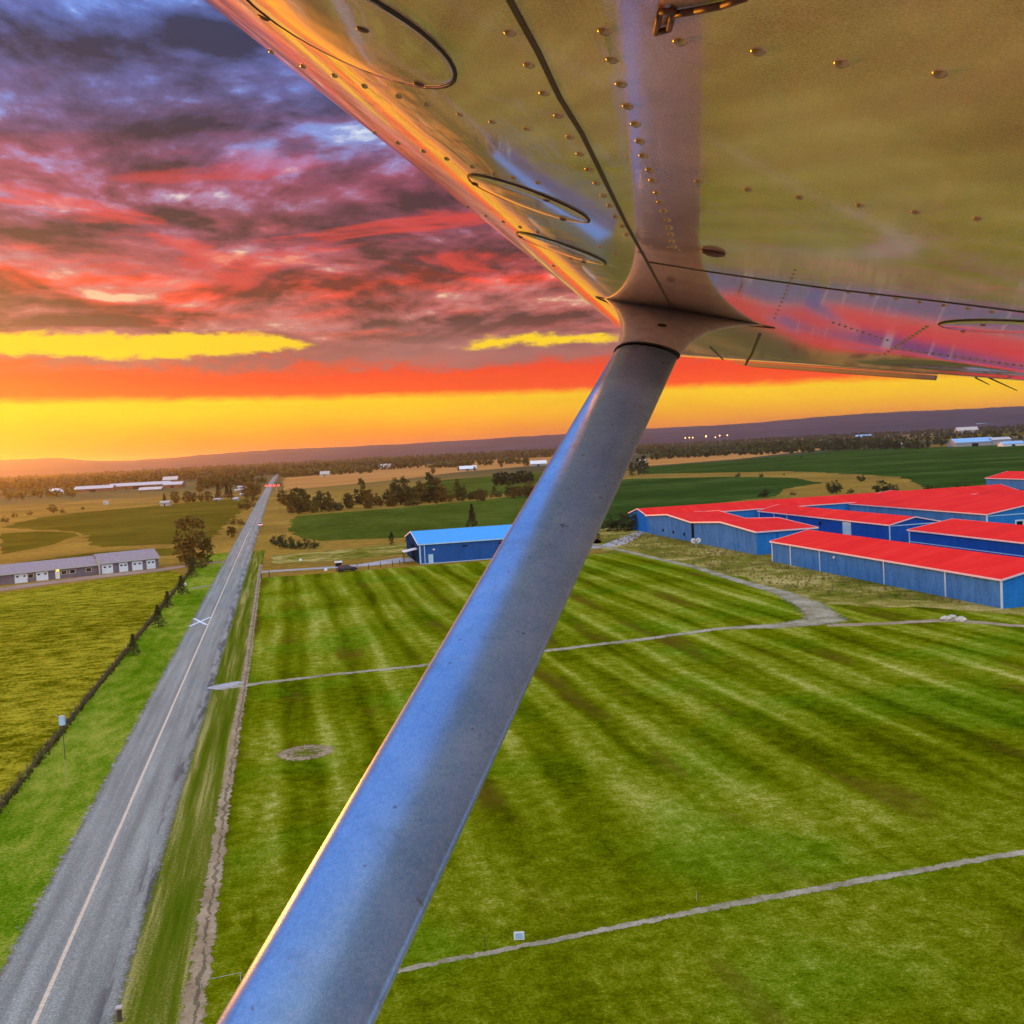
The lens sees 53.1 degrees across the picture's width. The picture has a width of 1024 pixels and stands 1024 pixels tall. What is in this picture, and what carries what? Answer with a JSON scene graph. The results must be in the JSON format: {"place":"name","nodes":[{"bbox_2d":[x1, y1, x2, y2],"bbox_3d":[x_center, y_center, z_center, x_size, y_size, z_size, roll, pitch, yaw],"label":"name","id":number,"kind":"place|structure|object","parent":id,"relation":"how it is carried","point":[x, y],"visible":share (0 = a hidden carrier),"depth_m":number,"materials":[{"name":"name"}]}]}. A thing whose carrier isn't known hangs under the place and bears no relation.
{"place":"outdoors","nodes":[
{"label":"outdoors","id":0,"kind":"place"},
{"bbox_2d":[0,531,78,553],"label":"olive field","id":1,"kind":"structure","parent":0,"point":[17,541],"depth_m":430.97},
{"bbox_2d":[0,571,183,798],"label":"crop field","id":2,"kind":"structure","parent":0,"point":[62,647],"depth_m":165.25,"materials":[{"name":"plant"}]},
{"bbox_2d":[74,485,116,492],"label":"barn","id":3,"kind":"structure","parent":0,"point":[96,488],"depth_m":1292.92,"materials":[{"name":"metal"}]},
{"bbox_2d":[12,548,181,563],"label":"green strip","id":4,"kind":"object","parent":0,"point":[165,551],"visible":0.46,"depth_m":336.58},
{"bbox_2d":[0,561,224,590],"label":"farm drive","id":5,"kind":"structure","parent":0,"point":[84,578],"depth_m":267.46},
{"bbox_2d":[0,553,228,972],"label":"verge","id":6,"kind":"structure","parent":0,"point":[43,811],"depth_m":95.66,"materials":[{"name":"green plant"}]},
{"bbox_2d":[55,714,67,786],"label":"road sign","id":7,"kind":"object","parent":6,"relation":"on","point":[62,722],"visible":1,"depth_m":90.78,"materials":[{"name":"white metal"}]},
{"bbox_2d":[0,565,194,807],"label":"wire fence","id":8,"kind":"object","parent":6,"relation":"on","point":[19,780],"visible":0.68,"depth_m":114.36,"materials":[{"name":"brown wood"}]},
{"bbox_2d":[0,566,195,815],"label":"fence weeds","id":9,"kind":"object","parent":6,"relation":"on","point":[16,789],"visible":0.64,"depth_m":111.93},
{"bbox_2d":[126,634,140,654],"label":"conifer tree","id":10,"kind":"object","parent":6,"relation":"on","point":[132,640],"visible":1,"depth_m":153.03,"materials":[{"name":"green plant"}]},
{"bbox_2d":[149,604,167,626],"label":"conifer tree","id":11,"kind":"object","parent":6,"relation":"on","point":[157,613],"visible":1,"depth_m":179.18,"materials":[{"name":"green plant"}]},
{"bbox_2d":[162,591,173,607],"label":"conifer tree","id":12,"kind":"object","parent":6,"relation":"on","point":[166,596],"visible":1,"depth_m":202.11,"materials":[{"name":"green plant"}]},
{"bbox_2d":[176,576,189,594],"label":"conifer tree","id":13,"kind":"object","parent":6,"relation":"on","point":[181,590],"visible":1,"depth_m":221.78,"materials":[{"name":"green plant"}]},
{"bbox_2d":[186,560,198,576],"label":"conifer tree","id":14,"kind":"object","parent":6,"relation":"on","point":[191,568],"visible":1,"depth_m":254.90,"materials":[{"name":"green plant"}]},
{"bbox_2d":[171,513,214,562],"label":"broadleaf tree","id":15,"kind":"object","parent":6,"relation":"on","point":[190,543],"visible":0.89,"depth_m":286.81,"materials":[{"name":"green plant"}]},
{"bbox_2d":[202,538,213,563],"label":"slender tree","id":16,"kind":"object","parent":6,"relation":"on","point":[207,547],"visible":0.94,"depth_m":286.52,"materials":[{"name":"green plant"}]},
{"bbox_2d":[2,497,250,546],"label":"olive field","id":17,"kind":"structure","parent":0,"point":[148,525],"depth_m":533.86,"materials":[{"name":"plant"}]},
{"bbox_2d":[0,474,278,1023],"bbox_3d":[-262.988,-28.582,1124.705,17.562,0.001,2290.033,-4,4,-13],"label":"road","id":18,"kind":"structure","parent":0,"point":[88,982],"depth_m":74.15,"materials":[{"name":"asphalt"}]},
{"bbox_2d":[32,532,248,1023],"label":"line","id":19,"kind":"object","parent":18,"relation":"on","point":[48,990],"visible":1,"depth_m":73.21,"materials":[{"name":"paint"}]},
{"bbox_2d":[163,481,185,487],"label":"barn","id":20,"kind":"structure","parent":0,"point":[178,484],"depth_m":1285.68,"materials":[{"name":"metal"}]},
{"bbox_2d":[111,550,264,1023],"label":"verge","id":21,"kind":"structure","parent":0,"point":[158,970],"depth_m":71.81,"materials":[{"name":"plant"}]},
{"bbox_2d":[115,1004,122,1021],"bbox_3d":[-19.932,25.537,52.001,0.320,0.880,0.320,-4,4,-13],"label":"road post","id":22,"kind":"object","parent":21,"relation":"on","point":[118,1008],"visible":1,"depth_m":51.90,"materials":[{"name":"wood"}]},
{"bbox_2d":[207,681,244,689],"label":"apron","id":23,"kind":"object","parent":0,"point":[222,686],"visible":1,"depth_m":129.03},
{"bbox_2d":[193,564,261,1023],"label":"ditch","id":24,"kind":"object","parent":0,"point":[197,982],"visible":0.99,"depth_m":70.23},
{"bbox_2d":[261,558,413,572],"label":"gravel drive","id":25,"kind":"structure","parent":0,"point":[394,560],"depth_m":263.60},
{"bbox_2d":[288,496,527,540],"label":"green field","id":26,"kind":"structure","parent":0,"point":[384,523],"depth_m":433.95,"materials":[{"name":"plant"}]},
{"bbox_2d":[466,504,477,526],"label":"conifer tree","id":27,"kind":"object","parent":26,"relation":"on","point":[472,518],"visible":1,"depth_m":368.22,"materials":[{"name":"green plant"}]},
{"bbox_2d":[282,455,552,489],"bbox_3d":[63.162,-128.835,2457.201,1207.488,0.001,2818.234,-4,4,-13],"label":"wheat field","id":28,"kind":"structure","parent":0,"point":[336,479],"depth_m":1422.88,"materials":[{"name":"plant"}]},
{"bbox_2d":[270,534,598,564],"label":"mown strip","id":29,"kind":"object","parent":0,"point":[368,552],"visible":0.53,"depth_m":294.42,"materials":[{"name":"green plant"}]},
{"bbox_2d":[405,472,542,500],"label":"green field","id":30,"kind":"structure","parent":0,"point":[475,483],"depth_m":828.73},
{"bbox_2d":[0,428,1023,1022],"bbox_3d":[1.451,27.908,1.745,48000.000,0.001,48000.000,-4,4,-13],"label":"ground","id":31,"kind":"structure","parent":0,"point":[276,520],"depth_m":543.99,"materials":[{"name":"plant"}]},
{"bbox_2d":[0,484,78,499],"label":"tree belt","id":32,"kind":"object","parent":31,"relation":"on","point":[47,492],"visible":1,"depth_m":1151.09,"materials":[{"name":"green plant"}]},
{"bbox_2d":[0,548,159,584],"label":"long low shed","id":33,"kind":"structure","parent":31,"relation":"on","point":[103,563],"depth_m":272.04,"materials":[{"name":"grey"}]},
{"bbox_2d":[14,573,27,582],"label":"garage door","id":34,"kind":"structure","parent":33,"relation":"in","point":[19,578],"depth_m":262.70,"materials":[{"name":"white metal"}]},
{"bbox_2d":[36,571,48,580],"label":"garage door","id":35,"kind":"structure","parent":33,"relation":"in","point":[40,576],"depth_m":265.60,"materials":[{"name":"white metal"}]},
{"bbox_2d":[101,564,112,573],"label":"garage door","id":36,"kind":"structure","parent":33,"relation":"in","point":[108,568],"depth_m":274.80,"materials":[{"name":"white metal"}]},
{"bbox_2d":[132,561,142,570],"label":"garage door","id":37,"kind":"structure","parent":33,"relation":"in","point":[136,565],"depth_m":279.44,"materials":[{"name":"white metal"}]},
{"bbox_2d":[110,481,170,489],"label":"barn","id":38,"kind":"structure","parent":31,"relation":"on","point":[136,485],"depth_m":1352.26,"materials":[{"name":"metal"}]},
{"bbox_2d":[138,486,163,490],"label":"shelter","id":39,"kind":"object","parent":31,"relation":"on","point":[150,488],"visible":0.98,"depth_m":1206.26,"materials":[{"name":"metal"}]},
{"bbox_2d":[0,456,424,489],"bbox_3d":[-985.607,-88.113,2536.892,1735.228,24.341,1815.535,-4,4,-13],"label":"wood","id":40,"kind":"object","parent":31,"relation":"on","point":[46,481],"visible":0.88,"depth_m":1974.53,"materials":[{"name":"green plant"}]},
{"bbox_2d":[178,564,262,1023],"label":"dirt strip","id":41,"kind":"object","parent":31,"relation":"on","point":[190,990],"visible":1,"depth_m":68.24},
{"bbox_2d":[196,471,266,488],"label":"tree belt","id":42,"kind":"object","parent":31,"relation":"on","point":[210,480],"visible":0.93,"depth_m":1208.31,"materials":[{"name":"green plant"}]},
{"bbox_2d":[238,498,255,509],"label":"bush","id":43,"kind":"object","parent":31,"relation":"on","point":[240,506],"visible":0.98,"depth_m":595.69,"materials":[{"name":"green plant"}]},
{"bbox_2d":[243,481,261,500],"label":"broadleaf tree","id":44,"kind":"object","parent":31,"relation":"on","point":[252,489],"visible":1,"depth_m":720.38,"materials":[{"name":"green plant"}]},
{"bbox_2d":[0,447,557,479],"bbox_3d":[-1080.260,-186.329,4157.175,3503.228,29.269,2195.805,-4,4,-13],"label":"wood","id":45,"kind":"object","parent":31,"relation":"on","point":[235,466],"visible":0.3,"depth_m":3920.55,"materials":[{"name":"green plant"}]},
{"bbox_2d":[276,489,286,504],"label":"broadleaf tree","id":46,"kind":"object","parent":31,"relation":"on","point":[281,494],"visible":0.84,"depth_m":641.74,"materials":[{"name":"green plant"}]},
{"bbox_2d":[276,534,294,547],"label":"bush","id":47,"kind":"object","parent":31,"relation":"on","point":[279,540],"visible":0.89,"depth_m":325.54,"materials":[{"name":"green plant"}]},
{"bbox_2d":[288,487,307,513],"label":"broadleaf tree","id":48,"kind":"object","parent":31,"relation":"on","point":[297,502],"visible":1,"depth_m":522.54,"materials":[{"name":"green plant"}]},
{"bbox_2d":[306,500,321,512],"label":"bush","id":49,"kind":"object","parent":31,"relation":"on","point":[314,509],"visible":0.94,"depth_m":528.01,"materials":[{"name":"green plant"}]},
{"bbox_2d":[312,490,327,510],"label":"broadleaf tree","id":50,"kind":"object","parent":31,"relation":"on","point":[319,495],"visible":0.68,"depth_m":537.07,"materials":[{"name":"green plant"}]},
{"bbox_2d":[278,464,372,476],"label":"tree belt","id":51,"kind":"object","parent":31,"relation":"on","point":[296,471],"visible":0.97,"depth_m":1667.87,"materials":[{"name":"green plant"}]},
{"bbox_2d":[324,491,332,511],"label":"slender tree","id":52,"kind":"object","parent":31,"relation":"on","point":[328,503],"visible":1,"depth_m":526.68,"materials":[{"name":"green plant"}]},
{"bbox_2d":[335,564,357,571],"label":"car","id":53,"kind":"object","parent":31,"relation":"on","point":[342,568],"visible":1,"depth_m":249.77,"materials":[{"name":"black paint"}]},
{"bbox_2d":[341,494,355,508],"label":"broadleaf tree","id":54,"kind":"object","parent":31,"relation":"on","point":[350,502],"visible":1,"depth_m":549.45,"materials":[{"name":"green plant"}]},
{"bbox_2d":[355,478,365,502],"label":"slender tree","id":55,"kind":"object","parent":31,"relation":"on","point":[362,482],"visible":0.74,"depth_m":595.25,"materials":[{"name":"green plant"}]},
{"bbox_2d":[385,492,398,506],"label":"broadleaf tree","id":56,"kind":"object","parent":31,"relation":"on","point":[393,500],"visible":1,"depth_m":548.67,"materials":[{"name":"green plant"}]},
{"bbox_2d":[390,476,412,504],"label":"broadleaf tree","id":57,"kind":"object","parent":31,"relation":"on","point":[397,487],"visible":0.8,"depth_m":562.65,"materials":[{"name":"green plant"}]},
{"bbox_2d":[401,487,414,501],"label":"broadleaf tree","id":58,"kind":"object","parent":31,"relation":"on","point":[410,497],"visible":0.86,"depth_m":559.19,"materials":[{"name":"green plant"}]},
{"bbox_2d":[412,480,428,502],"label":"broadleaf tree","id":59,"kind":"object","parent":31,"relation":"on","point":[420,487],"visible":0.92,"depth_m":566.23,"materials":[{"name":"green plant"}]},
{"bbox_2d":[424,472,436,502],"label":"slender tree","id":60,"kind":"object","parent":31,"relation":"on","point":[430,482],"visible":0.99,"depth_m":569.20,"materials":[{"name":"green plant"}]},
{"bbox_2d":[426,476,443,501],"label":"broadleaf tree","id":61,"kind":"object","parent":31,"relation":"on","point":[437,480],"visible":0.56,"depth_m":572.90,"materials":[{"name":"green plant"}]},
{"bbox_2d":[434,485,447,501],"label":"broadleaf tree","id":62,"kind":"object","parent":31,"relation":"on","point":[443,488],"visible":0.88,"depth_m":570.28,"materials":[{"name":"green plant"}]},
{"bbox_2d":[440,490,455,501],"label":"bush","id":63,"kind":"object","parent":31,"relation":"on","point":[443,497],"visible":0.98,"depth_m":565.73,"materials":[{"name":"green plant"}]},
{"bbox_2d":[402,524,511,564],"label":"blue shed","id":64,"kind":"structure","parent":31,"relation":"on","point":[452,545],"depth_m":260.76,"materials":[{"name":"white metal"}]},
{"bbox_2d":[455,486,468,500],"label":"broadleaf tree","id":65,"kind":"object","parent":31,"relation":"on","point":[460,493],"visible":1,"depth_m":565.24,"materials":[{"name":"green plant"}]},
{"bbox_2d":[425,456,524,467],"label":"tree belt","id":66,"kind":"object","parent":31,"relation":"on","point":[468,462],"visible":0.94,"depth_m":1810.50,"materials":[{"name":"green plant"}]},
{"bbox_2d":[369,444,663,463],"bbox_3d":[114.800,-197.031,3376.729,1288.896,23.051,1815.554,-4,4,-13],"label":"wood","id":67,"kind":"object","parent":31,"relation":"on","point":[520,454],"visible":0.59,"depth_m":2677.47,"materials":[{"name":"green plant"}]},
{"bbox_2d":[591,531,646,548],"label":"gravel drive","id":68,"kind":"structure","parent":31,"relation":"on","point":[608,544],"depth_m":289.92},
{"bbox_2d":[639,455,649,473],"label":"slender tree","id":69,"kind":"object","parent":31,"relation":"on","point":[642,460],"visible":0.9,"depth_m":873.67,"materials":[{"name":"green plant"}]},
{"bbox_2d":[649,443,814,459],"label":"tree belt","id":70,"kind":"object","parent":31,"relation":"on","point":[708,452],"visible":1,"depth_m":1516.29,"materials":[{"name":"green plant"}]},
{"bbox_2d":[635,434,884,454],"bbox_3d":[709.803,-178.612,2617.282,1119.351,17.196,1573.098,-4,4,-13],"label":"wood","id":71,"kind":"object","parent":31,"relation":"on","point":[866,439],"visible":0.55,"depth_m":2329.40,"materials":[{"name":"green plant"}]},
{"bbox_2d":[729,439,824,451],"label":"tree belt","id":72,"kind":"object","parent":31,"relation":"on","point":[799,443],"visible":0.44,"depth_m":1745.02,"materials":[{"name":"green plant"}]},
{"bbox_2d":[638,423,1023,446],"bbox_3d":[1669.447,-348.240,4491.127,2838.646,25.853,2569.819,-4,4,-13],"label":"wood","id":73,"kind":"object","parent":31,"relation":"on","point":[852,434],"visible":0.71,"depth_m":4128.88,"materials":[{"name":"green plant"}]},
{"bbox_2d":[871,480,893,492],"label":"bush","id":74,"kind":"object","parent":31,"relation":"on","point":[883,489],"visible":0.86,"depth_m":434.71,"materials":[{"name":"green plant"}]},
{"bbox_2d":[835,434,1022,450],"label":"tree belt","id":75,"kind":"object","parent":31,"relation":"on","point":[941,442],"visible":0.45,"depth_m":1483.56,"materials":[{"name":"green plant"}]},
{"bbox_2d":[883,431,1019,442],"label":"tree belt","id":76,"kind":"object","parent":31,"relation":"on","point":[1014,434],"visible":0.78,"depth_m":1937.55,"materials":[{"name":"green plant"}]},
{"bbox_2d":[885,427,1022,436],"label":"tree belt","id":77,"kind":"object","parent":31,"relation":"on","point":[965,431],"visible":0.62,"depth_m":3148.06,"materials":[{"name":"green plant"}]},
{"bbox_2d":[885,429,1023,438],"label":"tree belt","id":78,"kind":"object","parent":31,"relation":"on","point":[948,433],"visible":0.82,"depth_m":2558.44,"materials":[{"name":"green plant"}]},
{"bbox_2d":[954,426,978,432],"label":"barn","id":79,"kind":"structure","parent":31,"relation":"on","point":[962,429],"depth_m":3570.13,"materials":[{"name":"metal"}]},
{"bbox_2d":[947,437,991,446],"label":"barn","id":80,"kind":"structure","parent":31,"relation":"on","point":[978,441],"depth_m":1300.38,"materials":[{"name":"blue metal"}]},
{"bbox_2d":[989,437,1010,444],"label":"barn","id":81,"kind":"structure","parent":31,"relation":"on","point":[996,440],"depth_m":1297.64,"materials":[{"name":"metal"}]},
{"bbox_2d":[0,406,1023,477],"bbox_3d":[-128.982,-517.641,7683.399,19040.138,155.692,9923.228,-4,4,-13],"label":"hills","id":82,"kind":"structure","parent":0,"point":[905,420],"depth_m":6650.00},
{"bbox_2d":[0,0,1023,460],"label":"sky","id":83,"kind":"structure","parent":0,"point":[203,252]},
{"bbox_2d":[221,619,834,690],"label":"path","id":84,"kind":"structure","parent":0,"point":[798,623],"depth_m":144.28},
{"bbox_2d":[530,460,546,465],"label":"barn","id":85,"kind":"structure","parent":0,"point":[539,463],"depth_m":1482.97,"materials":[{"name":"white paint"}]},
{"bbox_2d":[199,553,1023,1023],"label":"lawn","id":86,"kind":"structure","parent":0,"point":[635,781],"depth_m":79.16,"materials":[{"name":"plant"}]},
{"bbox_2d":[277,744,333,760],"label":"bare patch","id":87,"kind":"object","parent":86,"relation":"on","point":[323,753],"visible":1,"depth_m":97.83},
{"bbox_2d":[204,0,1023,1023],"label":"aeroplane","id":88,"kind":"object","parent":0,"point":[828,186],"visible":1,"depth_m":1.50,"materials":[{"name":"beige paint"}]},
{"bbox_2d":[599,477,821,530],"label":"dark field","id":89,"kind":"structure","parent":0,"point":[632,495],"depth_m":547.04,"materials":[{"name":"plant"}]},
{"bbox_2d":[398,850,1023,972],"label":"path","id":90,"kind":"structure","parent":0,"point":[794,892],"depth_m":61.59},
{"bbox_2d":[593,544,848,621],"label":"track","id":91,"kind":"structure","parent":0,"point":[819,612],"depth_m":174.43,"materials":[{"name":"gravel"}]},
{"bbox_2d":[646,448,819,465],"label":"wheat field","id":92,"kind":"structure","parent":0,"point":[664,461],"depth_m":1399.33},
{"bbox_2d":[594,525,1023,614],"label":"rough ground","id":93,"kind":"structure","parent":0,"point":[835,596],"depth_m":194.56,"materials":[{"name":"green plant"}]},
{"bbox_2d":[601,514,619,530],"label":"bush","id":94,"kind":"object","parent":93,"relation":"on","point":[607,525],"visible":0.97,"depth_m":324.93,"materials":[{"name":"green plant"}]},
{"bbox_2d":[618,512,637,530],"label":"bush","id":95,"kind":"object","parent":93,"relation":"on","point":[623,523],"visible":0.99,"depth_m":322.30,"materials":[{"name":"green plant"}]},
{"bbox_2d":[645,510,818,554],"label":"storage hall","id":96,"kind":"structure","parent":93,"relation":"on","point":[725,530],"depth_m":259.83,"materials":[{"name":"metal"}]},
{"bbox_2d":[628,484,1016,531],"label":"storage shed","id":97,"kind":"structure","parent":93,"relation":"on","point":[747,509],"depth_m":325.30,"materials":[{"name":"metal"}]},
{"bbox_2d":[757,504,939,541],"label":"storage shed","id":98,"kind":"structure","parent":93,"relation":"on","point":[891,527],"depth_m":267.63,"materials":[{"name":"metal"}]},
{"bbox_2d":[842,522,850,534],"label":"door","id":99,"kind":"structure","parent":98,"relation":"in","point":[846,525],"depth_m":268.11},
{"bbox_2d":[769,529,1023,608],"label":"storage shed","id":100,"kind":"structure","parent":93,"relation":"on","point":[993,580],"depth_m":179.07,"materials":[{"name":"blue metal"}]},
{"bbox_2d":[848,490,1023,524],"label":"storage shed","id":101,"kind":"structure","parent":93,"relation":"on","point":[974,507],"depth_m":289.23,"materials":[{"name":"metal"}]},
{"bbox_2d":[907,519,1023,557],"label":"storage shed","id":102,"kind":"structure","parent":93,"relation":"on","point":[1005,539],"depth_m":218.04,"materials":[{"name":"metal"}]},
{"bbox_2d":[977,489,1023,496],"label":"storage shed","id":103,"kind":"structure","parent":93,"relation":"on","point":[1001,492],"depth_m":328.68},
{"bbox_2d":[640,445,1023,489],"bbox_3d":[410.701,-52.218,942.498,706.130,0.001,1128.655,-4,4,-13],"label":"dark field","id":104,"kind":"structure","parent":0,"point":[944,467],"depth_m":856.73,"materials":[{"name":"plant"}]},
{"bbox_2d":[985,471,1023,489],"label":"storage shed","id":105,"kind":"structure","parent":104,"relation":"on","point":[1013,479],"depth_m":432.56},
{"bbox_2d":[825,619,1023,626],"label":"path","id":106,"kind":"structure","parent":0,"point":[917,621],"depth_m":147.22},
{"bbox_2d":[890,432,1023,441],"bbox_3d":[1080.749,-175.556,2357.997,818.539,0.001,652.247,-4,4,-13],"label":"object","id":107,"kind":"structure","parent":0,"point":[1003,434],"depth_m":2390.80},
{"bbox_2d":[998,441,1023,446],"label":"barn","id":108,"kind":"structure","parent":0,"point":[1010,443],"depth_m":1193.36,"materials":[{"name":"white paint"}]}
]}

